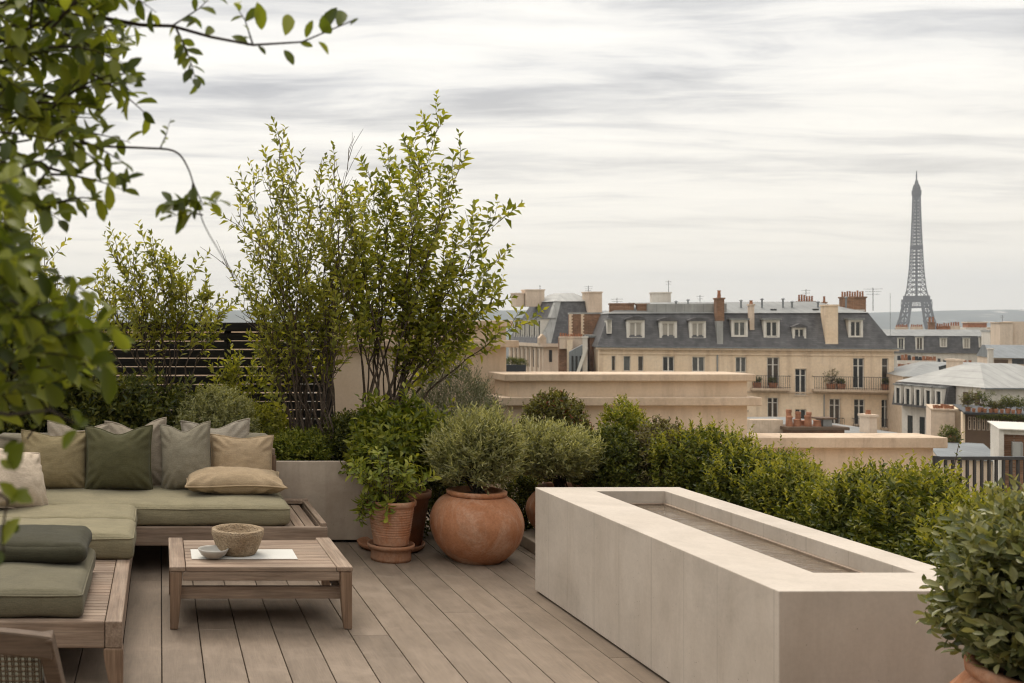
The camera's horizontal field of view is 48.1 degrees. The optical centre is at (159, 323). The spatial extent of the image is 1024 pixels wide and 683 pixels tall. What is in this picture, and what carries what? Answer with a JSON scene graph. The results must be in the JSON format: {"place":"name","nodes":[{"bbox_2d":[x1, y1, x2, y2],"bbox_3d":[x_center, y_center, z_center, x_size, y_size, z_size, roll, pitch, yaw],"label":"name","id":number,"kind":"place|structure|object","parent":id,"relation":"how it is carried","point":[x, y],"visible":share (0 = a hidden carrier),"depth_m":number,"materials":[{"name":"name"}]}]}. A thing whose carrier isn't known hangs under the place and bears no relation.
{"place":"outdoors","nodes":[
{"label":"outdoors","id":0,"kind":"place"},
{"bbox_2d":[2,213,96,365],"bbox_3d":[-1.044,0.001,8.223,0.914,1.842,1.136,0,0,38],"label":"slender tree","id":1,"kind":"object","parent":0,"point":[35,238],"visible":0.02,"depth_m":8.11,"materials":[{"name":"green plant"}]},
{"bbox_2d":[58,508,669,682],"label":"deck","id":2,"kind":"structure","parent":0,"point":[431,611],"depth_m":5.41,"materials":[{"name":"wood"}]},
{"bbox_2d":[0,627,65,682],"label":"armchair","id":3,"kind":"object","parent":2,"relation":"on","point":[28,656],"visible":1,"depth_m":2.98,"materials":[{"name":"brown wood"}]},
{"bbox_2d":[0,504,136,682],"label":"sofa","id":4,"kind":"object","parent":2,"relation":"on","point":[83,604],"visible":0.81,"depth_m":4.85,"materials":[{"name":"green fabric"}]},
{"bbox_2d":[0,448,47,508],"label":"scatter cushion","id":5,"kind":"object","parent":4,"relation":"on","point":[28,473],"visible":0.62,"depth_m":6.56,"materials":[{"name":"beige fabric"}]},
{"bbox_2d":[0,524,91,563],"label":"cushion","id":6,"kind":"object","parent":4,"relation":"on","point":[61,544],"visible":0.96,"depth_m":5.11,"materials":[{"name":"fabric"}]},
{"bbox_2d":[123,547,204,682],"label":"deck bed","id":7,"kind":"object","parent":2,"relation":"attached to","point":[161,617],"depth_m":5.78,"materials":[{"name":"wood"}]},
{"bbox_2d":[0,433,327,545],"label":"sofa","id":8,"kind":"object","parent":2,"relation":"on","point":[183,514],"visible":0.44,"depth_m":6.75,"materials":[{"name":"green fabric"}]},
{"bbox_2d":[21,430,86,488],"bbox_3d":[-0.739,0.959,7.379,0.487,0.426,0.234,2,-11,-6],"label":"scatter cushion","id":9,"kind":"object","parent":8,"relation":"on","point":[62,468],"visible":0.57,"depth_m":7.31,"materials":[{"name":"beige fabric"}]},
{"bbox_2d":[47,420,110,435],"bbox_3d":[-0.576,0.933,7.500,0.488,0.475,0.159,2,-8,0],"label":"scatter cushion","id":10,"kind":"object","parent":8,"relation":"on","point":[55,429],"visible":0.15,"depth_m":7.51,"materials":[{"name":"grey fabric"}]},
{"bbox_2d":[84,425,152,489],"bbox_3d":[-0.288,0.940,7.341,0.485,0.466,0.244,-1,-11,4],"label":"scatter cushion","id":11,"kind":"object","parent":8,"relation":"on","point":[118,461],"visible":0.98,"depth_m":7.26,"materials":[{"name":"green fabric"}]},
{"bbox_2d":[104,417,166,485],"bbox_3d":[-0.163,0.924,7.481,0.451,0.494,0.173,-4,-8,6],"label":"scatter cushion","id":12,"kind":"object","parent":8,"relation":"on","point":[156,454],"visible":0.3,"depth_m":7.43,"materials":[{"name":"grey fabric"}]},
{"bbox_2d":[159,421,210,489],"bbox_3d":[0.180,0.929,7.342,0.375,0.485,0.223,-5,-11,16],"label":"scatter cushion","id":13,"kind":"object","parent":8,"relation":"on","point":[185,454],"visible":0.77,"depth_m":7.28,"materials":[{"name":"grey fabric"}]},
{"bbox_2d":[180,418,249,462],"bbox_3d":[0.404,0.926,7.500,0.502,0.489,0.158,-2,-8,0],"label":"scatter cushion","id":14,"kind":"object","parent":8,"relation":"on","point":[239,428],"visible":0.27,"depth_m":7.50,"materials":[{"name":"beige fabric"}]},
{"bbox_2d":[185,466,287,494],"bbox_3d":[0.504,1.070,7.219,0.691,0.185,0.409,1,6,-2],"label":"scatter cushion","id":15,"kind":"object","parent":8,"relation":"on","point":[222,480],"visible":0.93,"depth_m":7.05,"materials":[{"name":"beige fabric"}]},
{"bbox_2d":[210,434,273,469],"bbox_3d":[0.576,0.974,7.401,0.460,0.394,0.186,2,-10,-3],"label":"scatter cushion","id":16,"kind":"object","parent":8,"relation":"on","point":[250,452],"visible":0.73,"depth_m":7.36,"materials":[{"name":"beige fabric"}]},
{"bbox_2d":[0,0,357,564],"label":"overhanging tree","id":17,"kind":"object","parent":2,"relation":"on","point":[51,334],"visible":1,"depth_m":1.85,"materials":[{"name":"green plant"}]},
{"bbox_2d":[74,322,332,429],"bbox_3d":[-1.056,0.794,9.035,5.087,1.613,0.110,0,0,0],"label":"slat fence","id":18,"kind":"object","parent":2,"relation":"on","point":[225,336],"visible":0.12,"depth_m":9.00,"materials":[{"name":"black wood"}]},
{"bbox_2d":[168,538,352,628],"bbox_3d":[0.529,1.435,5.870,0.961,0.330,0.760,0,0,0],"label":"coffee table","id":19,"kind":"object","parent":2,"relation":"on","point":[322,560],"visible":0.96,"depth_m":5.54,"materials":[{"name":"brown wood"}]},
{"bbox_2d":[190,549,297,558],"bbox_3d":[0.457,1.268,5.785,0.573,0.003,0.240,0,0,0],"label":"table runner","id":20,"kind":"object","parent":19,"relation":"on","point":[271,554],"visible":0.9,"depth_m":5.74,"materials":[{"name":"white fabric"}]},
{"bbox_2d":[198,545,227,558],"bbox_3d":[0.288,1.240,5.690,0.166,0.051,0.166,0,0,0],"label":"ceramic bowl","id":21,"kind":"object","parent":20,"relation":"on","point":[210,551],"visible":1,"depth_m":5.64,"materials":[{"name":"ceramic"}]},
{"bbox_2d":[211,523,263,556],"bbox_3d":[0.429,1.197,5.799,0.291,0.138,0.290,0,0,0],"label":"stone bowl","id":22,"kind":"object","parent":20,"relation":"on","point":[239,540],"visible":0.97,"depth_m":5.70,"materials":[{"name":"beige stone"}]},
{"bbox_2d":[157,456,383,541],"bbox_3d":[-0.881,1.302,8.215,5.038,0.596,1.070,0,0,0],"label":"planter box","id":23,"kind":"object","parent":2,"relation":"on","point":[326,490],"visible":0.16,"depth_m":7.68,"materials":[{"name":"concrete"}]},
{"bbox_2d":[0,335,97,433],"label":"ivy bush","id":24,"kind":"object","parent":23,"relation":"on","point":[27,420],"visible":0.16,"depth_m":8.03,"materials":[{"name":"green plant"}]},
{"bbox_2d":[41,359,202,432],"bbox_3d":[-0.285,0.664,8.249,1.455,0.793,0.654,0,0,0],"label":"ivy bush","id":25,"kind":"object","parent":23,"relation":"on","point":[132,406],"visible":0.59,"depth_m":8.09,"materials":[{"name":"green plant"}]},
{"bbox_2d":[75,220,244,426],"bbox_3d":[-0.097,0.053,8.412,1.544,1.762,0.855,0,0,11],"label":"slender tree","id":26,"kind":"object","parent":23,"relation":"on","point":[174,295],"visible":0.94,"depth_m":8.28,"materials":[{"name":"green plant"}]},
{"bbox_2d":[171,381,259,432],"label":"clipped bush","id":27,"kind":"object","parent":23,"relation":"on","point":[227,408],"visible":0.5,"depth_m":7.91,"materials":[{"name":"green plant"}]},
{"bbox_2d":[192,339,283,424],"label":"shrub","id":28,"kind":"object","parent":23,"relation":"on","point":[232,373],"visible":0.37,"depth_m":8.56,"materials":[{"name":"green plant"}]},
{"bbox_2d":[231,399,293,439],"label":"bush","id":29,"kind":"object","parent":23,"relation":"in","point":[273,416],"visible":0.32,"depth_m":8.20,"materials":[{"name":"green plant"}]},
{"bbox_2d":[202,116,376,453],"bbox_3d":[1.003,-0.275,8.157,1.382,2.551,1.073,0,0,0],"label":"olive leaved tree","id":30,"kind":"object","parent":23,"relation":"on","point":[324,320],"visible":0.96,"depth_m":8.04,"materials":[{"name":"green plant"}]},
{"bbox_2d":[273,424,337,460],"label":"bush","id":31,"kind":"object","parent":23,"relation":"in","point":[299,444],"visible":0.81,"depth_m":7.86,"materials":[{"name":"green plant"}]},
{"bbox_2d":[308,405,372,460],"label":"bush","id":32,"kind":"object","parent":23,"relation":"in","point":[341,425],"visible":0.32,"depth_m":8.01,"materials":[{"name":"green plant"}]},
{"bbox_2d":[318,89,548,415],"bbox_3d":[2.094,-0.480,8.325,1.787,2.900,1.033,0,0,0],"label":"cherry tree","id":33,"kind":"object","parent":23,"relation":"on","point":[403,286],"visible":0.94,"depth_m":8.24,"materials":[{"name":"green plant"}]},
{"bbox_2d":[341,446,441,563],"bbox_3d":[1.557,1.204,7.117,0.684,0.792,0.516,0,0,0],"label":"potted plant","id":34,"kind":"object","parent":2,"relation":"on","point":[391,516],"visible":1,"depth_m":7.03,"materials":[{"name":"green plant"}]},
{"bbox_2d":[338,382,454,552],"bbox_3d":[1.715,1.010,7.675,0.911,1.181,0.788,0,0,-23],"label":"potted shrub","id":35,"kind":"object","parent":2,"relation":"on","point":[396,429],"visible":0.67,"depth_m":7.48,"materials":[{"name":"green plant"}]},
{"bbox_2d":[312,320,518,489],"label":"parapet wall","id":36,"kind":"structure","parent":2,"relation":"on","point":[348,383],"depth_m":9.98,"materials":[{"name":"stone"}]},
{"bbox_2d":[384,462,486,537],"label":"bush","id":37,"kind":"object","parent":2,"relation":"on","point":[437,490],"visible":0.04,"depth_m":7.88,"materials":[{"name":"plant"}]},
{"bbox_2d":[409,345,514,493],"bbox_3d":[2.438,0.832,8.593,0.932,1.506,0.757,0,0,0],"label":"rosemary bush","id":38,"kind":"object","parent":2,"relation":"on","point":[455,388],"visible":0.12,"depth_m":8.51,"materials":[{"name":"green plant"}]},
{"bbox_2d":[420,397,533,564],"bbox_3d":[2.154,1.044,7.164,0.764,1.112,0.707,0,0,0],"label":"potted shrub","id":39,"kind":"object","parent":2,"relation":"on","point":[473,521],"visible":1,"depth_m":6.96,"materials":[{"name":"silver plant"}]},
{"bbox_2d":[494,474,537,530],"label":"bush","id":40,"kind":"object","parent":2,"relation":"on","point":[526,486],"visible":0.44,"depth_m":7.69,"materials":[{"name":"green plant"}]},
{"bbox_2d":[519,522,534,553],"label":"stone kerb","id":41,"kind":"structure","parent":2,"relation":"on","point":[527,542],"depth_m":7.47,"materials":[{"name":"stone"}]},
{"bbox_2d":[510,414,611,527],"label":"potted shrub","id":42,"kind":"object","parent":41,"relation":"on","point":[560,449],"visible":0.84,"depth_m":7.33,"materials":[{"name":"green plant"}]},
{"bbox_2d":[570,423,652,486],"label":"clipped bush","id":43,"kind":"object","parent":41,"relation":"on","point":[609,475],"visible":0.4,"depth_m":7.34,"materials":[{"name":"green plant"}]},
{"bbox_2d":[612,414,697,486],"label":"clipped bush","id":44,"kind":"object","parent":41,"relation":"on","point":[643,437],"visible":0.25,"depth_m":7.31,"materials":[{"name":"green plant"}]},
{"bbox_2d":[513,387,595,483],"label":"clipped bush","id":45,"kind":"object","parent":2,"relation":"on","point":[556,408],"visible":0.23,"depth_m":8.66,"materials":[{"name":"green plant"}]},
{"bbox_2d":[485,372,761,497],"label":"parapet wall","id":46,"kind":"structure","parent":2,"relation":"on","point":[684,397],"depth_m":9.40,"materials":[{"name":"stone"}]},
{"bbox_2d":[595,393,664,452],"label":"clipped bush","id":47,"kind":"object","parent":2,"relation":"on","point":[627,416],"visible":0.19,"depth_m":8.66,"materials":[{"name":"green plant"}]},
{"bbox_2d":[640,412,768,495],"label":"hedge bush","id":48,"kind":"object","parent":2,"relation":"on","point":[696,440],"visible":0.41,"depth_m":7.00,"materials":[{"name":"green plant"}]},
{"bbox_2d":[535,487,964,682],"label":"water trough","id":49,"kind":"object","parent":2,"relation":"on","point":[675,585],"visible":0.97,"depth_m":4.49,"materials":[{"name":"concrete"}]},
{"bbox_2d":[693,432,822,508],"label":"hedge bush","id":50,"kind":"object","parent":2,"relation":"on","point":[746,459],"visible":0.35,"depth_m":6.61,"materials":[{"name":"green plant"}]},
{"bbox_2d":[737,449,827,519],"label":"hedge bush","id":51,"kind":"object","parent":2,"relation":"on","point":[778,479],"visible":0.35,"depth_m":6.25,"materials":[{"name":"green plant"}]},
{"bbox_2d":[771,462,880,526],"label":"hedge bush","id":52,"kind":"object","parent":2,"relation":"on","point":[790,514],"visible":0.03,"depth_m":6.01,"materials":[{"name":"green plant"}]},
{"bbox_2d":[800,451,934,541],"bbox_3d":[3.818,1.131,5.624,0.715,0.910,0.776,0,0,0],"label":"hedge bush","id":53,"kind":"object","parent":2,"relation":"on","point":[839,495],"visible":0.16,"depth_m":5.60,"materials":[{"name":"green plant"}]},
{"bbox_2d":[845,449,972,554],"bbox_3d":[3.797,1.103,5.197,0.685,0.968,0.742,0,0,32],"label":"hedge bush","id":54,"kind":"object","parent":2,"relation":"on","point":[921,483],"visible":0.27,"depth_m":5.21,"materials":[{"name":"green plant"}]},
{"bbox_2d":[873,478,1010,564],"bbox_3d":[3.737,1.158,4.822,0.843,0.855,0.771,0,0,0],"label":"hedge bush","id":55,"kind":"object","parent":2,"relation":"on","point":[910,549],"visible":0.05,"depth_m":4.94,"materials":[{"name":"green plant"}]},
{"bbox_2d":[905,486,1010,567],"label":"hedge bush","id":56,"kind":"object","parent":2,"relation":"on","point":[929,544],"visible":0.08,"depth_m":4.72,"materials":[{"name":"green plant"}]},
{"bbox_2d":[913,473,1023,682],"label":"potted shrub","id":57,"kind":"object","parent":2,"relation":"on","point":[975,607],"visible":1,"depth_m":3.11,"materials":[{"name":"green plant"}]},
{"bbox_2d":[0,0,1023,312],"label":"sky","id":58,"kind":"structure","parent":0,"point":[746,150],"materials":[{"name":"grey"}]},
{"bbox_2d":[85,310,1023,418],"bbox_3d":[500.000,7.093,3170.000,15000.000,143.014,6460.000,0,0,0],"label":"terrain","id":59,"kind":"structure","parent":0,"point":[885,320],"depth_m":4135.89,"materials":[{"name":"grey"}]},
{"bbox_2d":[104,331,298,427],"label":"parapet wall","id":60,"kind":"structure","parent":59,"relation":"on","point":[198,358],"depth_m":13.00,"materials":[{"name":"stone"}]},
{"bbox_2d":[506,355,528,371],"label":"roof garden","id":61,"kind":"object","parent":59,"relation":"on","point":[517,367],"visible":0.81,"depth_m":60.00,"materials":[{"name":"plant"}]},
{"bbox_2d":[508,286,602,371],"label":"apartment building","id":62,"kind":"structure","parent":59,"relation":"on","point":[537,348],"depth_m":113.80,"materials":[{"name":"beige stone"}]},
{"bbox_2d":[558,333,595,371],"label":"brick building","id":63,"kind":"structure","parent":59,"relation":"on","point":[567,343],"depth_m":97.61,"materials":[{"name":"brick"}]},
{"bbox_2d":[569,336,587,371],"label":"zinc shed","id":64,"kind":"structure","parent":59,"relation":"on","point":[578,358],"depth_m":93.89,"materials":[{"name":"grey metal"}]},
{"bbox_2d":[568,312,603,336],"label":"brick building","id":65,"kind":"structure","parent":59,"relation":"on","point":[583,323],"depth_m":101.12,"materials":[{"name":"brick"}]},
{"bbox_2d":[592,281,899,430],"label":"apartment building","id":66,"kind":"structure","parent":59,"relation":"on","point":[797,349],"depth_m":87.84,"materials":[{"name":"beige stone"}]},
{"bbox_2d":[623,356,629,370],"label":"window","id":67,"kind":"structure","parent":66,"relation":"in","point":[626,359],"depth_m":91.03,"materials":[{"name":"grey glass"}]},
{"bbox_2d":[638,356,642,370],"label":"window","id":68,"kind":"structure","parent":66,"relation":"in","point":[640,358],"depth_m":90.70,"materials":[{"name":"grey glass"}]},
{"bbox_2d":[662,356,673,371],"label":"window","id":69,"kind":"structure","parent":66,"relation":"in","point":[667,361],"depth_m":89.99,"materials":[{"name":"grey glass"}]},
{"bbox_2d":[692,357,704,371],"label":"window","id":70,"kind":"structure","parent":66,"relation":"in","point":[698,363],"depth_m":89.27,"materials":[{"name":"grey glass"}]},
{"bbox_2d":[735,357,745,371],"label":"window","id":71,"kind":"structure","parent":66,"relation":"in","point":[740,362],"depth_m":88.29,"materials":[{"name":"grey glass"}]},
{"bbox_2d":[753,377,762,387],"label":"balcony planter","id":72,"kind":"object","parent":66,"relation":"on","point":[757,384],"visible":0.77,"depth_m":87.28,"materials":[{"name":"ceramic"}]},
{"bbox_2d":[767,397,777,416],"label":"window","id":73,"kind":"structure","parent":66,"relation":"in","point":[772,403],"depth_m":87.56,"materials":[{"name":"glass"}]},
{"bbox_2d":[767,376,777,387],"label":"balcony planter","id":74,"kind":"object","parent":66,"relation":"on","point":[771,383],"visible":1,"depth_m":86.97,"materials":[{"name":"ceramic"}]},
{"bbox_2d":[767,357,778,385],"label":"window","id":75,"kind":"structure","parent":66,"relation":"in","point":[772,362],"depth_m":87.52,"materials":[{"name":"white glass"}]},
{"bbox_2d":[795,369,805,394],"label":"window","id":76,"kind":"structure","parent":66,"relation":"in","point":[800,374],"depth_m":86.93,"materials":[{"name":"white glass"}]},
{"bbox_2d":[823,368,840,388],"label":"balcony planter","id":77,"kind":"object","parent":66,"relation":"on","point":[828,384],"visible":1,"depth_m":85.67,"materials":[{"name":"ceramic"}]},
{"bbox_2d":[829,399,839,423],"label":"window","id":78,"kind":"structure","parent":66,"relation":"in","point":[834,404],"depth_m":86.16,"materials":[{"name":"glass"}]},
{"bbox_2d":[853,358,863,387],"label":"window","id":79,"kind":"structure","parent":66,"relation":"in","point":[858,363],"depth_m":85.64,"materials":[{"name":"white glass"}]},
{"bbox_2d":[854,399,863,424],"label":"window","id":80,"kind":"structure","parent":66,"relation":"in","point":[858,403],"depth_m":85.62,"materials":[{"name":"glass"}]},
{"bbox_2d":[881,400,886,427],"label":"window","id":81,"kind":"structure","parent":66,"relation":"in","point":[883,402],"depth_m":85.12,"materials":[{"name":"glass"}]},
{"bbox_2d":[881,378,888,389],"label":"balcony planter","id":82,"kind":"object","parent":66,"relation":"on","point":[884,386],"visible":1,"depth_m":84.46,"materials":[{"name":"ceramic"}]},
{"bbox_2d":[882,358,887,383],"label":"window","id":83,"kind":"structure","parent":66,"relation":"in","point":[884,360],"depth_m":85.10,"materials":[{"name":"grey glass"}]},
{"bbox_2d":[747,409,895,432],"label":"building","id":84,"kind":"structure","parent":59,"relation":"on","point":[789,423],"depth_m":63.00,"materials":[{"name":"concrete"}]},
{"bbox_2d":[896,171,936,328],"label":"lattice tower","id":85,"kind":"structure","parent":59,"relation":"on","point":[908,300],"depth_m":1568.73,"materials":[{"name":"metal"}]},
{"bbox_2d":[897,354,935,365],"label":"party wall","id":86,"kind":"structure","parent":59,"relation":"on","point":[905,359],"depth_m":132.33,"materials":[{"name":"paint"}]},
{"bbox_2d":[886,362,980,432],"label":"zinc roofed house","id":87,"kind":"structure","parent":59,"relation":"on","point":[894,414],"depth_m":82.54,"materials":[{"name":"stone"}]},
{"bbox_2d":[882,317,989,366],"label":"apartment building","id":88,"kind":"structure","parent":59,"relation":"on","point":[943,341],"depth_m":170.74,"materials":[{"name":"stone"}]},
{"bbox_2d":[926,404,959,436],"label":"rendered block","id":89,"kind":"structure","parent":59,"relation":"on","point":[936,418],"depth_m":58.15,"materials":[{"name":"paint"}]},
{"bbox_2d":[892,359,1023,433],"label":"apartment building","id":90,"kind":"structure","parent":59,"relation":"on","point":[948,385],"depth_m":69.16,"materials":[{"name":"metal"}]},
{"bbox_2d":[908,415,912,432],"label":"window","id":91,"kind":"structure","parent":90,"relation":"in","point":[910,418],"depth_m":72.50,"materials":[{"name":"grey glass"}]},
{"bbox_2d":[920,417,924,433],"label":"window","id":92,"kind":"structure","parent":90,"relation":"in","point":[922,419],"depth_m":71.36,"materials":[{"name":"grey glass"}]},
{"bbox_2d":[933,442,992,498],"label":"building","id":93,"kind":"structure","parent":59,"relation":"on","point":[974,449],"depth_m":47.07,"materials":[{"name":"white metal"}]},
{"bbox_2d":[937,424,961,442],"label":"terrace plant","id":94,"kind":"object","parent":93,"relation":"on","point":[951,435],"visible":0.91,"depth_m":51.85,"materials":[{"name":"green plant"}]},
{"bbox_2d":[960,322,987,330],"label":"rendered block","id":95,"kind":"structure","parent":59,"relation":"on","point":[980,326],"depth_m":200.61,"materials":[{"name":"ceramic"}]},
{"bbox_2d":[981,330,989,345],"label":"rendered block","id":96,"kind":"structure","parent":59,"relation":"on","point":[985,337],"depth_m":163.04,"materials":[{"name":"paint"}]},
{"bbox_2d":[953,404,1023,448],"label":"terrace house","id":97,"kind":"structure","parent":59,"relation":"on","point":[974,428],"depth_m":55.48,"materials":[{"name":"beige paint"}]},
{"bbox_2d":[958,388,977,410],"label":"terrace plant","id":98,"kind":"object","parent":97,"relation":"on","point":[963,401],"visible":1,"depth_m":55.79,"materials":[{"name":"green plant"}]},
{"bbox_2d":[961,390,995,411],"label":"terrace plant","id":99,"kind":"object","parent":97,"relation":"on","point":[982,397],"visible":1,"depth_m":55.50,"materials":[{"name":"green plant"}]},
{"bbox_2d":[985,400,1005,411],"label":"terrace plant","id":100,"kind":"object","parent":97,"relation":"on","point":[994,405],"visible":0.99,"depth_m":55.15,"materials":[{"name":"green plant"}]},
{"bbox_2d":[976,413,1023,420],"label":"trailing ivy","id":101,"kind":"object","parent":97,"relation":"on","point":[998,416],"visible":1,"depth_m":54.27,"materials":[{"name":"green plant"}]},
{"bbox_2d":[998,395,1016,412],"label":"terrace plant","id":102,"kind":"object","parent":97,"relation":"on","point":[1008,400],"visible":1,"depth_m":54.85,"materials":[{"name":"green plant"}]},
{"bbox_2d":[1000,395,1023,412],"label":"terrace plant","id":103,"kind":"object","parent":97,"relation":"on","point":[1019,404],"visible":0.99,"depth_m":54.63,"materials":[{"name":"green plant"}]},
{"bbox_2d":[976,345,1023,365],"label":"zinc roofed house","id":104,"kind":"structure","parent":59,"relation":"on","point":[1011,354],"depth_m":115.94,"materials":[{"name":"grey metal"}]},
{"bbox_2d":[987,421,1023,497],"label":"rendered block","id":105,"kind":"structure","parent":59,"relation":"on","point":[1006,438],"depth_m":43.33,"materials":[{"name":"white paint"}]},
{"bbox_2d":[990,315,1023,344],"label":"rendered block","id":106,"kind":"structure","parent":59,"relation":"on","point":[1006,333],"depth_m":150.50,"materials":[{"name":"paint"}]},
{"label":"roof slab","id":107,"kind":"structure","parent":59,"relation":"on","visible":0},
{"bbox_2d":[747,433,947,508],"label":"parapet wall","id":108,"kind":"structure","parent":107,"relation":"on","point":[831,451],"depth_m":9.40,"materials":[{"name":"stone"}]},
{"bbox_2d":[932,456,1023,499],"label":"metal railing","id":109,"kind":"object","parent":107,"relation":"on","point":[935,459],"visible":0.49,"depth_m":8.99,"materials":[{"name":"metal"}]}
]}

